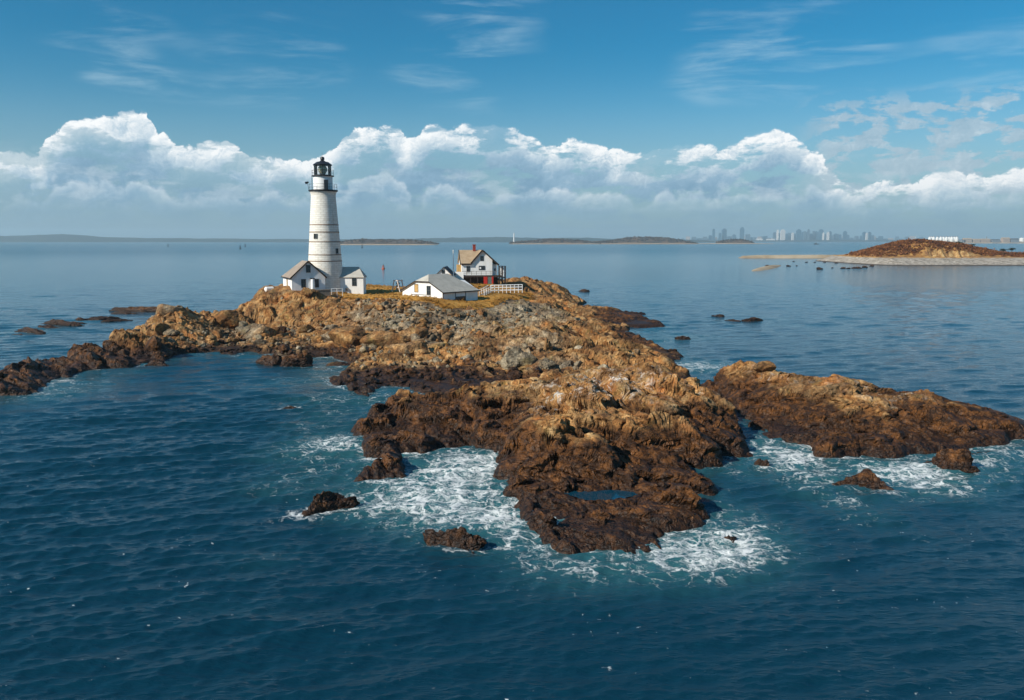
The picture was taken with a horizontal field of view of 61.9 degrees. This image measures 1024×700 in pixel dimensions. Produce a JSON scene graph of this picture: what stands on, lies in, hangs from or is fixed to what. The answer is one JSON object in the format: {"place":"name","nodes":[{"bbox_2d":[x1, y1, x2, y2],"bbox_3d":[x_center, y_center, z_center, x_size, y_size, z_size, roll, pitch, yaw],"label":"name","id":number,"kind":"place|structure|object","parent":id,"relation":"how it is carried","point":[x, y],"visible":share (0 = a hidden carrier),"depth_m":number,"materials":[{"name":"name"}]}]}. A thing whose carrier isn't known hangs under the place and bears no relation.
{"place":"outdoors","nodes":[
{"label":"outdoors","id":0,"kind":"place"},
{"bbox_2d":[0,234,308,241],"bbox_3d":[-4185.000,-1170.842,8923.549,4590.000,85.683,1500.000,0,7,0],"label":"hills","id":1,"kind":"structure","parent":0,"point":[56,238],"depth_m":8360.09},
{"bbox_2d":[0,276,752,553],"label":"rocky island","id":2,"kind":"structure","parent":0,"point":[650,428],"depth_m":74.92,"materials":[{"name":"stone"}]},
{"bbox_2d":[118,349,129,355],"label":"boulder","id":3,"kind":"object","parent":2,"relation":"on","point":[123,351],"visible":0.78,"depth_m":122.20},
{"bbox_2d":[145,336,160,350],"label":"boulder","id":4,"kind":"object","parent":2,"relation":"on","point":[153,342],"visible":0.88,"depth_m":123.54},
{"bbox_2d":[152,323,169,334],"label":"boulder","id":5,"kind":"object","parent":2,"relation":"on","point":[160,328],"visible":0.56,"depth_m":132.69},
{"bbox_2d":[156,304,181,315],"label":"boulder","id":6,"kind":"object","parent":2,"relation":"on","point":[163,309],"visible":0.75,"depth_m":140.66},
{"bbox_2d":[162,329,178,335],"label":"boulder","id":7,"kind":"object","parent":2,"relation":"on","point":[168,332],"visible":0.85,"depth_m":132.66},
{"bbox_2d":[205,335,216,340],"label":"boulder","id":8,"kind":"object","parent":2,"relation":"on","point":[210,337],"visible":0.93,"depth_m":134.62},
{"bbox_2d":[212,329,222,337],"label":"boulder","id":9,"kind":"object","parent":2,"relation":"on","point":[218,333],"visible":0.82,"depth_m":138.61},
{"bbox_2d":[214,310,239,327],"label":"boulder","id":10,"kind":"object","parent":2,"relation":"on","point":[226,318],"visible":0.95,"depth_m":145.26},
{"bbox_2d":[227,337,236,342],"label":"boulder","id":11,"kind":"object","parent":2,"relation":"on","point":[232,339],"visible":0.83,"depth_m":136.51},
{"bbox_2d":[239,321,248,326],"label":"boulder","id":12,"kind":"object","parent":2,"relation":"on","point":[243,323],"visible":0.59,"depth_m":144.65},
{"bbox_2d":[241,327,250,334],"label":"boulder","id":13,"kind":"object","parent":2,"relation":"on","point":[245,330],"visible":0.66,"depth_m":139.78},
{"bbox_2d":[243,323,273,339],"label":"boulder","id":14,"kind":"object","parent":2,"relation":"on","point":[256,329],"visible":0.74,"depth_m":139.38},
{"bbox_2d":[253,338,267,344],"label":"boulder","id":15,"kind":"object","parent":2,"relation":"on","point":[259,341],"visible":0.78,"depth_m":133.89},
{"bbox_2d":[267,337,277,342],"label":"boulder","id":16,"kind":"object","parent":2,"relation":"on","point":[271,340],"visible":0.77,"depth_m":133.95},
{"bbox_2d":[270,327,279,334],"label":"boulder","id":17,"kind":"object","parent":2,"relation":"on","point":[276,330],"visible":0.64,"depth_m":140.88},
{"bbox_2d":[279,326,286,332],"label":"boulder","id":18,"kind":"object","parent":2,"relation":"on","point":[283,329],"visible":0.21,"depth_m":148.75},
{"bbox_2d":[278,344,290,352],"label":"boulder","id":19,"kind":"object","parent":2,"relation":"on","point":[284,348],"visible":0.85,"depth_m":126.07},
{"bbox_2d":[281,260,326,290],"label":"white shed","id":20,"kind":"structure","parent":2,"relation":"on","point":[300,275],"depth_m":166.38,"materials":[{"name":"paint"}]},
{"bbox_2d":[301,279,305,287],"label":"window","id":21,"kind":"structure","parent":20,"relation":"in","point":[303,281],"depth_m":166.01,"materials":[{"name":"black glass"}]},
{"bbox_2d":[306,265,310,272],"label":"window","id":22,"kind":"structure","parent":20,"relation":"in","point":[308,268],"depth_m":166.09,"materials":[{"name":"black glass"}]},
{"bbox_2d":[297,324,315,332],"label":"boulder","id":23,"kind":"object","parent":2,"relation":"on","point":[304,328],"visible":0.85,"depth_m":143.99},
{"bbox_2d":[301,287,312,296],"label":"boulder","id":24,"kind":"object","parent":2,"relation":"on","point":[307,292],"visible":1,"depth_m":159.81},
{"bbox_2d":[311,335,324,342],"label":"boulder","id":25,"kind":"object","parent":2,"relation":"on","point":[318,338],"visible":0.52,"depth_m":133.75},
{"bbox_2d":[315,289,330,295],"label":"retaining wall","id":26,"kind":"structure","parent":2,"relation":"on","point":[326,292],"depth_m":163.95,"materials":[{"name":"grey concrete"}]},
{"bbox_2d":[305,157,341,291],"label":"lighthouse","id":27,"kind":"object","parent":2,"relation":"on","point":[324,256],"visible":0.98,"depth_m":168.00,"materials":[{"name":"paint"}]},
{"bbox_2d":[322,333,331,340],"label":"boulder","id":28,"kind":"object","parent":2,"relation":"on","point":[326,337],"visible":0.3,"depth_m":132.22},
{"bbox_2d":[325,361,349,366],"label":"boulder","id":29,"kind":"object","parent":2,"relation":"on","point":[336,363],"visible":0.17,"depth_m":116.07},
{"bbox_2d":[335,347,345,356],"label":"boulder","id":30,"kind":"object","parent":2,"relation":"on","point":[341,349],"visible":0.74,"depth_m":123.65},
{"bbox_2d":[328,326,364,347],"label":"boulder","id":31,"kind":"object","parent":2,"relation":"on","point":[343,336],"visible":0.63,"depth_m":126.61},
{"bbox_2d":[346,376,356,382],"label":"boulder","id":32,"kind":"object","parent":2,"relation":"on","point":[352,379],"visible":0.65,"depth_m":101.46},
{"bbox_2d":[339,267,366,293],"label":"tower annex","id":33,"kind":"object","parent":2,"relation":"on","point":[352,280],"visible":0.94,"depth_m":170.53,"materials":[{"name":"white paint"}]},
{"bbox_2d":[349,385,356,390],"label":"boulder","id":34,"kind":"object","parent":2,"relation":"on","point":[353,387],"visible":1,"depth_m":96.77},
{"bbox_2d":[359,346,368,352],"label":"boulder","id":35,"kind":"object","parent":2,"relation":"on","point":[363,349],"visible":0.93,"depth_m":119.80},
{"bbox_2d":[363,304,374,310],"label":"boulder","id":36,"kind":"object","parent":2,"relation":"on","point":[371,306],"visible":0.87,"depth_m":145.58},
{"bbox_2d":[365,377,377,381],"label":"boulder","id":37,"kind":"object","parent":2,"relation":"on","point":[371,379],"visible":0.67,"depth_m":100.45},
{"bbox_2d":[368,371,378,375],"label":"boulder","id":38,"kind":"object","parent":2,"relation":"on","point":[375,373],"visible":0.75,"depth_m":104.30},
{"bbox_2d":[376,305,384,310],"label":"boulder","id":39,"kind":"object","parent":2,"relation":"on","point":[380,307],"visible":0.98,"depth_m":143.06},
{"bbox_2d":[96,297,665,389],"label":"rubble","id":40,"kind":"object","parent":2,"relation":"on","point":[373,349],"visible":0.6,"depth_m":132.18,"materials":[{"name":"stone"}]},
{"bbox_2d":[359,331,411,347],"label":"boulder","id":41,"kind":"object","parent":2,"relation":"on","point":[379,338],"visible":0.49,"depth_m":124.20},
{"bbox_2d":[384,340,393,349],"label":"boulder","id":42,"kind":"object","parent":2,"relation":"on","point":[388,343],"visible":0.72,"depth_m":119.88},
{"bbox_2d":[384,368,394,373],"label":"boulder","id":43,"kind":"object","parent":2,"relation":"on","point":[389,370],"visible":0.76,"depth_m":104.61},
{"bbox_2d":[393,366,404,371],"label":"boulder","id":44,"kind":"object","parent":2,"relation":"on","point":[397,369],"visible":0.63,"depth_m":105.97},
{"bbox_2d":[397,327,428,338],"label":"boulder","id":45,"kind":"object","parent":2,"relation":"on","point":[422,332],"visible":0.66,"depth_m":125.69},
{"bbox_2d":[410,333,419,340],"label":"boulder","id":46,"kind":"object","parent":2,"relation":"on","point":[414,336],"visible":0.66,"depth_m":124.05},
{"bbox_2d":[417,322,426,327],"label":"boulder","id":47,"kind":"object","parent":2,"relation":"on","point":[423,324],"visible":0.64,"depth_m":131.90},
{"bbox_2d":[418,349,428,353],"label":"boulder","id":48,"kind":"object","parent":2,"relation":"on","point":[422,351],"visible":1,"depth_m":116.08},
{"bbox_2d":[419,317,428,323],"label":"boulder","id":49,"kind":"object","parent":2,"relation":"on","point":[423,319],"visible":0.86,"depth_m":134.15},
{"bbox_2d":[429,334,436,341],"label":"boulder","id":50,"kind":"object","parent":2,"relation":"on","point":[432,337],"visible":0.89,"depth_m":123.81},
{"bbox_2d":[336,283,536,309],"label":"grass field","id":51,"kind":"structure","parent":2,"relation":"on","point":[374,291],"depth_m":166.57,"materials":[{"name":"plant"}]},
{"bbox_2d":[392,280,403,291],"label":"timber frame","id":52,"kind":"object","parent":51,"relation":"on","point":[397,285],"visible":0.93,"depth_m":177.40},
{"bbox_2d":[400,274,479,300],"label":"house","id":53,"kind":"structure","parent":51,"relation":"on","point":[447,286],"depth_m":155.68,"materials":[{"name":"white paint"}]},
{"bbox_2d":[426,286,430,294],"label":"window","id":54,"kind":"structure","parent":53,"relation":"in","point":[428,288],"depth_m":154.02,"materials":[{"name":"black glass"}]},
{"bbox_2d":[437,266,455,276],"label":"garage","id":55,"kind":"structure","parent":51,"relation":"on","point":[446,270],"depth_m":190.24,"materials":[{"name":"white paint"}]},
{"bbox_2d":[454,272,463,279],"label":"white wall","id":56,"kind":"structure","parent":51,"relation":"on","point":[459,275],"depth_m":196.30,"materials":[{"name":"paint"}]},
{"bbox_2d":[479,284,522,294],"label":"railed walkway","id":57,"kind":"structure","parent":51,"relation":"on","point":[498,290],"depth_m":175.54,"materials":[{"name":"white paint"}]},
{"bbox_2d":[498,266,505,285],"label":"stair tower","id":58,"kind":"structure","parent":51,"relation":"on","point":[502,269],"depth_m":205.33,"materials":[{"name":"white paint"}]},
{"bbox_2d":[431,373,442,380],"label":"boulder","id":59,"kind":"object","parent":2,"relation":"on","point":[437,376],"visible":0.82,"depth_m":101.26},
{"bbox_2d":[440,334,449,341],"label":"boulder","id":60,"kind":"object","parent":2,"relation":"on","point":[444,336],"visible":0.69,"depth_m":125.12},
{"bbox_2d":[442,319,453,324],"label":"boulder","id":61,"kind":"object","parent":2,"relation":"on","point":[448,321],"visible":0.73,"depth_m":134.92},
{"bbox_2d":[453,333,461,340],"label":"boulder","id":62,"kind":"object","parent":2,"relation":"on","point":[457,336],"visible":0.94,"depth_m":124.75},
{"bbox_2d":[457,244,500,284],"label":"white house","id":63,"kind":"structure","parent":2,"relation":"on","point":[474,265],"depth_m":204.87,"materials":[{"name":"paint"}]},
{"bbox_2d":[500,346,522,369],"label":"boulder","id":64,"kind":"object","parent":2,"relation":"on","point":[508,360],"visible":0.84,"depth_m":106.61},
{"bbox_2d":[507,366,518,373],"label":"boulder","id":65,"kind":"object","parent":2,"relation":"on","point":[512,368],"visible":0.38,"depth_m":104.94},
{"bbox_2d":[507,370,520,379],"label":"boulder","id":66,"kind":"object","parent":2,"relation":"on","point":[515,374],"visible":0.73,"depth_m":101.55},
{"bbox_2d":[518,352,537,365],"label":"boulder","id":67,"kind":"object","parent":2,"relation":"on","point":[525,358],"visible":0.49,"depth_m":106.68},
{"bbox_2d":[533,366,541,372],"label":"boulder","id":68,"kind":"object","parent":2,"relation":"on","point":[537,369],"visible":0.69,"depth_m":101.87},
{"bbox_2d":[564,490,637,499],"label":"tide pool","id":69,"kind":"structure","parent":2,"relation":"on","point":[603,494],"depth_m":55.39,"materials":[{"name":"blue liquid"}]},
{"bbox_2d":[340,239,437,244],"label":"island","id":70,"kind":"structure","parent":0,"point":[383,242],"depth_m":3163.51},
{"bbox_2d":[340,238,438,243],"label":"woodland","id":71,"kind":"object","parent":70,"relation":"on","point":[365,239],"visible":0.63,"depth_m":3220.46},
{"bbox_2d":[0,242,1023,699],"bbox_3d":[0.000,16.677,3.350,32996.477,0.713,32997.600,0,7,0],"label":"sea","id":72,"kind":"structure","parent":0,"point":[162,536],"depth_m":50.89,"materials":[{"name":"liquid"}]},
{"bbox_2d":[16,327,45,333],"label":"sea rock","id":73,"kind":"object","parent":72,"relation":"in","point":[30,330],"visible":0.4,"depth_m":158.04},
{"bbox_2d":[38,325,57,327],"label":"sea rock","id":74,"kind":"object","parent":72,"relation":"in","point":[47,326],"visible":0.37,"depth_m":167.08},
{"bbox_2d":[41,319,82,325],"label":"sea rock","id":75,"kind":"object","parent":72,"relation":"in","point":[60,322],"visible":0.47,"depth_m":171.91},
{"bbox_2d":[86,316,120,319],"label":"sea rock","id":76,"kind":"object","parent":72,"relation":"in","point":[101,318],"visible":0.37,"depth_m":183.81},
{"bbox_2d":[100,319,132,321],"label":"sea rock","id":77,"kind":"object","parent":72,"relation":"in","point":[112,320],"visible":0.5,"depth_m":180.53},
{"bbox_2d":[111,312,136,313],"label":"sea rock","id":78,"kind":"object","parent":72,"relation":"in","point":[123,313],"visible":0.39,"depth_m":198.67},
{"bbox_2d":[109,306,156,311],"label":"sea rock","id":79,"kind":"object","parent":72,"relation":"in","point":[137,309],"visible":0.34,"depth_m":204.73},
{"bbox_2d":[145,359,164,365],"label":"sea rock","id":80,"kind":"object","parent":72,"relation":"in","point":[150,363],"visible":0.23,"depth_m":117.46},
{"bbox_2d":[151,360,168,365],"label":"sea rock","id":81,"kind":"object","parent":72,"relation":"in","point":[157,363],"visible":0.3,"depth_m":116.17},
{"bbox_2d":[256,354,281,365],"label":"sea rock","id":82,"kind":"object","parent":72,"relation":"in","point":[272,360],"visible":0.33,"depth_m":117.48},
{"bbox_2d":[280,352,312,366],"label":"sea rock","id":83,"kind":"object","parent":72,"relation":"in","point":[304,359],"visible":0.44,"depth_m":115.76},
{"bbox_2d":[301,491,359,516],"bbox_3d":[-11.936,10.778,54.252,4.970,3.528,1.796,-6,9,-38],"label":"sea rock","id":84,"kind":"object","parent":72,"relation":"in","point":[324,501],"visible":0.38,"depth_m":54.22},
{"bbox_2d":[423,526,486,553],"bbox_3d":[-3.364,11.209,48.140,3.875,2.843,2.220,5,9,35],"label":"sea rock","id":85,"kind":"object","parent":72,"relation":"in","point":[460,537],"visible":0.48,"depth_m":47.62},
{"bbox_2d":[660,349,677,351],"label":"sea rock","id":86,"kind":"object","parent":72,"relation":"in","point":[671,350],"visible":0.25,"depth_m":130.70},
{"bbox_2d":[675,336,689,339],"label":"sea rock","id":87,"kind":"object","parent":72,"relation":"in","point":[682,337],"visible":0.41,"depth_m":147.54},
{"bbox_2d":[723,535,736,542],"bbox_3d":[12.391,11.283,48.831,1.311,1.481,0.918,2,8,15],"label":"sea rock","id":88,"kind":"object","parent":72,"relation":"in","point":[733,538],"visible":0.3,"depth_m":48.64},
{"bbox_2d":[717,239,754,243],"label":"islet","id":89,"kind":"object","parent":72,"relation":"in","point":[740,242],"visible":0.77,"depth_m":4212.62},
{"bbox_2d":[716,238,753,242],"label":"woodland","id":90,"kind":"object","parent":89,"relation":"on","point":[726,240],"visible":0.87,"depth_m":4233.22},
{"bbox_2d":[741,317,762,321],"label":"sea rock","id":91,"kind":"object","parent":72,"relation":"in","point":[750,319],"visible":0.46,"depth_m":181.04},
{"bbox_2d":[754,459,769,465],"bbox_3d":[18.999,9.057,64.998,1.875,1.786,0.909,3,8,21],"label":"sea rock","id":92,"kind":"object","parent":72,"relation":"in","point":[759,462],"visible":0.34,"depth_m":64.61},
{"bbox_2d":[752,265,780,270],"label":"shoal","id":93,"kind":"structure","parent":72,"relation":"in","point":[766,267],"depth_m":511.61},
{"bbox_2d":[739,255,832,257],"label":"gravel bar","id":94,"kind":"object","parent":72,"relation":"in","point":[787,256],"visible":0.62,"depth_m":819.12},
{"bbox_2d":[833,468,893,489],"bbox_3d":[24.546,10.050,59.476,4.456,3.170,2.806,2,8,14],"label":"sea rock","id":95,"kind":"object","parent":72,"relation":"in","point":[868,478],"visible":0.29,"depth_m":59.36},
{"bbox_2d":[713,360,1023,458],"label":"rock ridge","id":96,"kind":"object","parent":72,"relation":"in","point":[835,416],"visible":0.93,"depth_m":75.28,"materials":[{"name":"stone"}]},
{"bbox_2d":[753,361,775,371],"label":"boulder","id":97,"kind":"object","parent":96,"relation":"on","point":[763,366],"visible":0.96,"depth_m":90.02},
{"bbox_2d":[924,449,979,473],"bbox_3d":[33.037,9.324,64.415,3.955,4.027,2.044,4,8,28],"label":"sea rock","id":98,"kind":"object","parent":72,"relation":"in","point":[958,459],"visible":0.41,"depth_m":63.62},
{"bbox_2d":[0,0,1023,239],"label":"sky","id":99,"kind":"structure","parent":0,"point":[199,119],"materials":[{"name":"blue"}]},
{"bbox_2d":[340,237,714,241],"bbox_3d":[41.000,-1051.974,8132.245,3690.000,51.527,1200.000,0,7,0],"label":"mainland shore","id":100,"kind":"structure","parent":0,"point":[484,239],"depth_m":7737.77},
{"bbox_2d":[512,239,597,243],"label":"wooded island","id":101,"kind":"structure","parent":0,"point":[557,242],"depth_m":3837.16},
{"bbox_2d":[509,238,600,243],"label":"woodland","id":102,"kind":"object","parent":101,"relation":"on","point":[555,240],"visible":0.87,"depth_m":3880.58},
{"bbox_2d":[599,237,695,243],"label":"wooded island","id":103,"kind":"structure","parent":0,"point":[651,242],"depth_m":3926.21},
{"bbox_2d":[595,236,698,243],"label":"woodland","id":104,"kind":"object","parent":103,"relation":"on","point":[627,238],"visible":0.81,"depth_m":3973.96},
{"bbox_2d":[704,239,959,241],"bbox_3d":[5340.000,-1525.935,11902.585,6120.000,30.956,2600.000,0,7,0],"label":"city shore","id":105,"kind":"structure","parent":0,"point":[786,240],"depth_m":10948.06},
{"bbox_2d":[721,228,726,239],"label":"office tower","id":106,"kind":"structure","parent":105,"relation":"on","point":[724,234],"depth_m":11533.19,"materials":[{"name":"blue glass"}]},
{"bbox_2d":[740,227,743,238],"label":"office tower","id":107,"kind":"structure","parent":105,"relation":"on","point":[741,232],"depth_m":11447.49,"materials":[{"name":"blue glass"}]},
{"bbox_2d":[780,229,784,239],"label":"office tower","id":108,"kind":"structure","parent":105,"relation":"on","point":[782,234],"depth_m":11240.54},
{"bbox_2d":[796,229,800,239],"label":"office tower","id":109,"kind":"structure","parent":105,"relation":"on","point":[798,234],"depth_m":11494.17,"materials":[{"name":"blue glass"}]},
{"bbox_2d":[818,229,823,239],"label":"office tower","id":110,"kind":"structure","parent":105,"relation":"on","point":[821,231],"depth_m":11571.16,"materials":[{"name":"blue glass"}]},
{"bbox_2d":[842,231,846,239],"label":"office tower","id":111,"kind":"structure","parent":105,"relation":"on","point":[844,235],"depth_m":11541.61,"materials":[{"name":"blue glass"}]},
{"bbox_2d":[816,241,1023,265],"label":"bluff island","id":112,"kind":"structure","parent":0,"point":[940,256],"depth_m":614.64,"materials":[{"name":"sand"}]},
{"bbox_2d":[846,238,1023,256],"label":"scrub","id":113,"kind":"object","parent":112,"relation":"on","point":[984,251],"visible":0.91,"depth_m":626.54,"materials":[{"name":"plant"}]},
{"bbox_3d":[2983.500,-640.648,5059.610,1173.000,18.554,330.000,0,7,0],"label":"flat shore","id":114,"kind":"structure","parent":0,"visible":0},
{"bbox_2d":[962,238,971,242],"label":"shed","id":115,"kind":"structure","parent":114,"relation":"on","point":[968,240],"depth_m":4906.50,"materials":[{"name":"beige"}]},
{"bbox_2d":[981,239,990,242],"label":"shed","id":116,"kind":"structure","parent":114,"relation":"on","point":[985,240],"depth_m":4906.50,"materials":[{"name":"beige"}]},
{"bbox_2d":[990,239,999,242],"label":"shed","id":117,"kind":"structure","parent":114,"relation":"on","point":[995,240],"depth_m":4907.23,"materials":[{"name":"stone"}]},
{"bbox_2d":[1000,237,1009,242],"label":"shed","id":118,"kind":"structure","parent":114,"relation":"on","point":[1005,239],"depth_m":4906.50,"materials":[{"name":"beige"}]},
{"bbox_2d":[1010,238,1018,242],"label":"shed","id":119,"kind":"structure","parent":114,"relation":"on","point":[1014,240],"depth_m":4906.50,"materials":[{"name":"stone"}]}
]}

